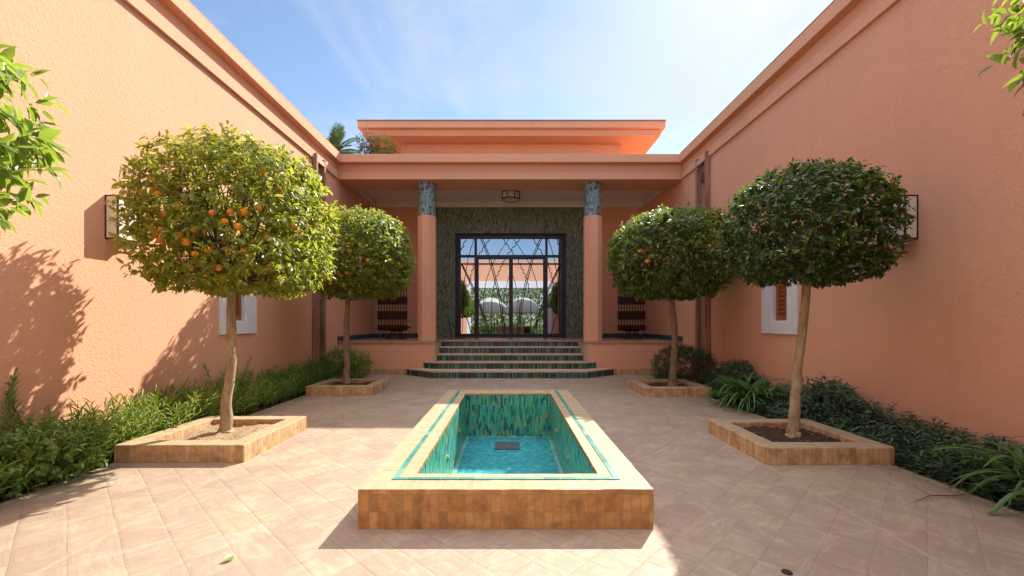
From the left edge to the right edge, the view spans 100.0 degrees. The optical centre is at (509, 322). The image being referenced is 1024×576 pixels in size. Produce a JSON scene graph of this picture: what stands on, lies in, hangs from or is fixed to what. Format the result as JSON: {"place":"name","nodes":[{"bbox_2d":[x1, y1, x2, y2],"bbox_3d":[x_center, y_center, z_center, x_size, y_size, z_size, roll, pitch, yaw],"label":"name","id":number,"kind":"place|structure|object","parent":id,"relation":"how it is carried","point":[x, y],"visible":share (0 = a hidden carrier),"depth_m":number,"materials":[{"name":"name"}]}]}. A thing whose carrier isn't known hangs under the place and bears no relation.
{"place":"outdoors","nodes":[
{"label":"outdoors","id":0,"kind":"place"},
{"bbox_2d":[0,377,352,502],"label":"flower bed soil","id":1,"kind":"structure","parent":0,"point":[23,492],"depth_m":3.99,"materials":[{"name":"brown soil"}]},
{"bbox_2d":[0,367,29,444],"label":"tall shoots","id":2,"kind":"object","parent":1,"relation":"on","point":[10,399],"visible":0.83,"depth_m":3.48,"materials":[{"name":"green plant"}]},
{"bbox_2d":[0,428,107,500],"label":"bed plants","id":3,"kind":"object","parent":1,"relation":"on","point":[21,456],"visible":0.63,"depth_m":3.27,"materials":[{"name":"green plant"}]},
{"bbox_2d":[0,412,114,497],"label":"bushy shrub","id":4,"kind":"object","parent":1,"relation":"on","point":[83,433],"visible":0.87,"depth_m":3.33,"materials":[{"name":"green plant"}]},
{"bbox_2d":[1,368,278,473],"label":"bed plants","id":5,"kind":"object","parent":1,"relation":"on","point":[155,414],"visible":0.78,"depth_m":4.60,"materials":[{"name":"green plant"}]},
{"bbox_2d":[203,356,251,391],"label":"tall shoots","id":6,"kind":"object","parent":1,"relation":"on","point":[205,367],"visible":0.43,"depth_m":5.79,"materials":[{"name":"green plant"}]},
{"bbox_2d":[244,356,357,404],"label":"bed plants","id":7,"kind":"object","parent":1,"relation":"on","point":[294,383],"visible":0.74,"depth_m":7.53,"materials":[{"name":"green plant"}]},
{"bbox_2d":[313,345,376,378],"bbox_3d":[-3.722,0.926,9.465,1.359,0.904,1.616,0,0,28],"label":"bushy shrub","id":8,"kind":"object","parent":1,"relation":"on","point":[335,355],"visible":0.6,"depth_m":9.37,"materials":[{"name":"green plant"}]},
{"bbox_2d":[339,351,369,375],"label":"tall shoots","id":9,"kind":"object","parent":1,"relation":"on","point":[358,363],"visible":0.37,"depth_m":9.77,"materials":[{"name":"green plant"}]},
{"bbox_2d":[10,377,1014,509],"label":"leaf litter","id":10,"kind":"object","parent":1,"relation":"on","point":[897,466],"visible":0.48,"depth_m":3.78,"materials":[{"name":"brown plant"}]},
{"bbox_2d":[189,0,832,153],"label":"sky","id":11,"kind":"structure","parent":0,"point":[681,63],"materials":[{"name":"blue"}]},
{"bbox_2d":[0,375,1023,575],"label":"courtyard paving","id":12,"kind":"structure","parent":0,"point":[288,507],"depth_m":2.74,"materials":[{"name":"tile"}]},
{"bbox_2d":[114,416,306,462],"bbox_3d":[-2.951,1.186,4.441,1.168,0.193,1.208,0,0,0],"label":"planter","id":13,"kind":"object","parent":12,"relation":"on","point":[171,445],"visible":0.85,"depth_m":4.02,"materials":[{"name":"ceramic"}]},
{"bbox_2d":[105,120,341,432],"bbox_3d":[-2.777,-0.340,4.497,1.771,3.128,1.981,0,0,0],"label":"orange tree","id":14,"kind":"object","parent":13,"relation":"in","point":[229,266],"visible":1,"depth_m":3.97,"materials":[{"name":"green plant"}]},
{"bbox_2d":[224,554,234,560],"bbox_3d":[-1.472,1.233,2.262,0.040,0.016,0.052,0,0,-23],"label":"fallen leaf","id":15,"kind":"object","parent":12,"relation":"on","point":[229,557],"visible":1,"depth_m":2.26,"materials":[{"name":"green plant"}]},
{"bbox_2d":[305,378,388,394],"bbox_3d":[-2.921,1.187,7.900,1.166,0.192,1.046,0,0,0],"label":"planter","id":16,"kind":"object","parent":12,"relation":"on","point":[354,387],"visible":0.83,"depth_m":7.38,"materials":[{"name":"ceramic"}]},
{"bbox_2d":[297,204,417,383],"bbox_3d":[-2.762,-0.426,7.946,2.175,3.390,2.101,0,0,0],"label":"orange tree","id":17,"kind":"object","parent":16,"relation":"in","point":[353,282],"visible":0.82,"depth_m":7.48,"materials":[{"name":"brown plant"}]},
{"bbox_2d":[358,390,652,528],"bbox_3d":[-0.020,1.353,4.525,1.796,0.699,3.855,0,0,0],"label":"mosaic basin","id":18,"kind":"object","parent":12,"relation":"on","point":[506,459],"visible":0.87,"depth_m":2.89,"materials":[{"name":"ceramic"}]},
{"bbox_2d":[627,379,711,397],"bbox_3d":[2.856,1.186,7.781,1.136,0.192,1.128,0,0,0],"label":"planter","id":19,"kind":"object","parent":12,"relation":"on","point":[647,387],"visible":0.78,"depth_m":7.24,"materials":[{"name":"ceramic"}]},
{"bbox_2d":[604,201,738,385],"bbox_3d":[2.962,-0.451,7.886,2.355,3.429,2.341,0,0,0],"label":"orange tree","id":20,"kind":"object","parent":19,"relation":"in","point":[676,281],"visible":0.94,"depth_m":7.30,"materials":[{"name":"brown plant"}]},
{"bbox_2d":[781,569,792,574],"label":"fallen leaf","id":21,"kind":"object","parent":12,"relation":"on","point":[786,571],"visible":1,"depth_m":2.14,"materials":[{"name":"brown plant"}]},
{"bbox_2d":[708,419,894,464],"bbox_3d":[2.830,1.186,4.340,1.146,0.192,1.125,0,0,0],"label":"planter","id":22,"kind":"object","parent":12,"relation":"on","point":[836,446],"visible":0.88,"depth_m":3.92,"materials":[{"name":"ceramic"}]},
{"bbox_2d":[713,157,918,437],"bbox_3d":[3.002,-0.208,4.362,1.616,2.830,1.577,0,0,0],"label":"leafy tree","id":23,"kind":"object","parent":22,"relation":"in","point":[816,258],"visible":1,"depth_m":3.99,"materials":[{"name":"green plant"}]},
{"bbox_2d":[912,484,991,502],"bbox_3d":[3.120,1.220,3.085,0.601,0.042,0.270,0,0,0],"label":"dry twig","id":24,"kind":"object","parent":12,"relation":"on","point":[951,495],"visible":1,"depth_m":3.07,"materials":[{"name":"brown wood"}]},
{"bbox_3d":[-2.951,1.186,0.925,1.166,0.192,1.158,0,0,0],"label":"planter","id":25,"kind":"object","parent":12,"relation":"on","visible":0},
{"bbox_2d":[0,39,73,235],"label":"orange tree","id":26,"kind":"object","parent":25,"relation":"in","point":[18,153],"visible":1,"depth_m":1.97,"materials":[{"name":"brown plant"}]},
{"bbox_3d":[2.830,1.187,0.840,1.147,0.192,1.128,0,0,0],"label":"planter","id":27,"kind":"object","parent":12,"relation":"on","visible":0},
{"bbox_2d":[972,0,1023,116],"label":"orange tree","id":28,"kind":"object","parent":27,"relation":"in","point":[1010,26],"visible":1,"depth_m":2.02,"materials":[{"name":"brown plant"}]},
{"bbox_2d":[657,376,1023,510],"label":"flower bed soil","id":29,"kind":"structure","parent":0,"point":[965,487],"depth_m":3.37,"materials":[{"name":"brown soil"}]},
{"bbox_2d":[650,343,716,379],"bbox_3d":[3.762,0.891,9.122,1.345,0.920,1.840,0,0,0],"label":"rounded shrub","id":30,"kind":"object","parent":29,"relation":"on","point":[683,352],"visible":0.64,"depth_m":8.98,"materials":[{"name":"green plant"}]},
{"bbox_2d":[708,358,770,388],"bbox_3d":[3.944,0.974,7.530,0.739,0.735,1.556,0,0,0],"label":"rounded shrub","id":31,"kind":"object","parent":29,"relation":"on","point":[732,369],"visible":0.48,"depth_m":7.34,"materials":[{"name":"green plant"}]},
{"bbox_2d":[698,370,790,412],"bbox_3d":[3.585,0.987,6.373,1.510,0.506,1.652,0,0,0],"label":"strap leaf lily","id":32,"kind":"object","parent":29,"relation":"on","point":[745,391],"visible":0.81,"depth_m":6.25,"materials":[{"name":"green plant"}]},
{"bbox_2d":[786,372,873,423],"bbox_3d":[3.880,0.995,5.255,0.831,0.782,1.094,0,0,12],"label":"rounded shrub","id":33,"kind":"object","parent":29,"relation":"on","point":[832,391],"visible":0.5,"depth_m":5.09,"materials":[{"name":"green plant"}]},
{"bbox_2d":[679,369,1023,512],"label":"ground cover","id":34,"kind":"object","parent":29,"relation":"on","point":[910,444],"visible":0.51,"depth_m":3.94,"materials":[{"name":"green plant"}]},
{"bbox_2d":[926,436,1023,513],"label":"strap leaf lily","id":35,"kind":"object","parent":29,"relation":"on","point":[1018,455],"visible":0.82,"depth_m":3.11,"materials":[{"name":"green plant"}]},
{"label":"ground","id":36,"kind":"structure","parent":0,"visible":0},
{"bbox_2d":[0,0,374,458],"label":"side wing","id":37,"kind":"structure","parent":36,"relation":"on","point":[81,318],"depth_m":4.54,"materials":[{"name":"orange paint"}]},
{"bbox_2d":[105,195,136,240],"bbox_3d":[-4.053,-1.080,4.500,0.135,0.450,0.240,0,0,0],"label":"wall lamp","id":38,"kind":"object","parent":37,"relation":"attached to","point":[111,227],"visible":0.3,"depth_m":4.38,"materials":[{"name":"white glass"}]},
{"bbox_2d":[219,234,256,334],"bbox_3d":[-4.177,-0.550,6.540,0.165,1.440,0.880,0,0,0],"label":"window","id":39,"kind":"structure","parent":37,"relation":"in","point":[246,306],"depth_m":6.70,"materials":[{"name":"white paint"}]},
{"bbox_2d":[325,123,360,153],"bbox_3d":[-10.120,-4.994,24.112,3.799,12.499,3.774,0,0,0],"label":"palm tree","id":40,"kind":"object","parent":36,"relation":"on","point":[337,136],"visible":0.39,"depth_m":23.38,"materials":[{"name":"green plant"}]},
{"bbox_2d":[405,342,613,377],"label":"entrance steps","id":41,"kind":"structure","parent":36,"relation":"on","point":[509,359],"depth_m":10.22,"materials":[{"name":"green tile"}]},
{"bbox_2d":[335,120,684,375],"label":"entrance building","id":42,"kind":"structure","parent":36,"relation":"on","point":[531,265],"depth_m":12.02,"materials":[{"name":"paint"}]},
{"bbox_2d":[354,131,397,153],"bbox_3d":[-3.389,-4.372,11.018,1.134,1.063,0.753,0,0,0],"label":"roof shrub","id":43,"kind":"object","parent":42,"relation":"on","point":[375,149],"visible":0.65,"depth_m":10.88,"materials":[{"name":"green plant"}]},
{"bbox_2d":[377,276,406,329],"bbox_3d":[-3.570,-0.610,13.162,0.900,1.680,0.074,0,0,0],"label":"spindle window","id":44,"kind":"structure","parent":42,"relation":"in","point":[394,313],"depth_m":13.14,"materials":[{"name":"wood"}]},
{"bbox_2d":[382,326,410,338],"bbox_3d":[-3.120,0.278,11.900,0.800,0.345,0.800,0,0,0],"label":"pedestal stand","id":45,"kind":"object","parent":42,"relation":"on","point":[397,335],"visible":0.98,"depth_m":11.72,"materials":[{"name":"brown wood"}]},
{"bbox_2d":[456,235,564,336],"bbox_3d":[0.050,-1.146,13.395,3.400,3.188,0.111,0,0,0],"label":"glazed door","id":46,"kind":"structure","parent":42,"relation":"in","point":[507,285],"depth_m":13.42,"materials":[{"name":"black metal"}]},
{"bbox_2d":[502,190,519,202],"bbox_3d":[0.050,-3.547,12.000,0.508,0.264,0.508,0,0,0],"label":"ceiling lamp","id":47,"kind":"object","parent":42,"relation":"attached to","point":[510,196],"visible":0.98,"depth_m":11.85,"materials":[{"name":"beige glass"}]},
{"bbox_2d":[618,326,645,338],"bbox_3d":[3.400,0.278,11.900,0.800,0.345,0.800,0,0,0],"label":"pedestal stand","id":48,"kind":"object","parent":42,"relation":"on","point":[633,335],"visible":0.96,"depth_m":11.72,"materials":[{"name":"brown wood"}]},
{"bbox_2d":[618,283,645,329],"bbox_3d":[3.780,-0.610,13.162,0.900,1.680,0.074,0,0,0],"label":"spindle window","id":49,"kind":"structure","parent":42,"relation":"in","point":[631,312],"depth_m":13.14,"materials":[{"name":"wood"}]},
{"bbox_2d":[645,0,1023,455],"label":"side wing","id":50,"kind":"structure","parent":36,"relation":"on","point":[931,324],"depth_m":4.56,"materials":[{"name":"orange paint"}]},
{"bbox_2d":[761,239,798,333],"bbox_3d":[4.227,-0.550,6.625,0.165,1.440,0.870,0,0,0],"label":"window","id":51,"kind":"structure","parent":50,"relation":"in","point":[779,304],"depth_m":6.69,"materials":[{"name":"white paint"}]},
{"bbox_2d":[885,195,917,242],"bbox_3d":[4.103,-1.080,4.500,0.135,0.450,0.240,0,0,0],"label":"wall lamp","id":52,"kind":"object","parent":50,"relation":"attached to","point":[913,203],"visible":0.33,"depth_m":4.38,"materials":[{"name":"white glass"}]}
]}

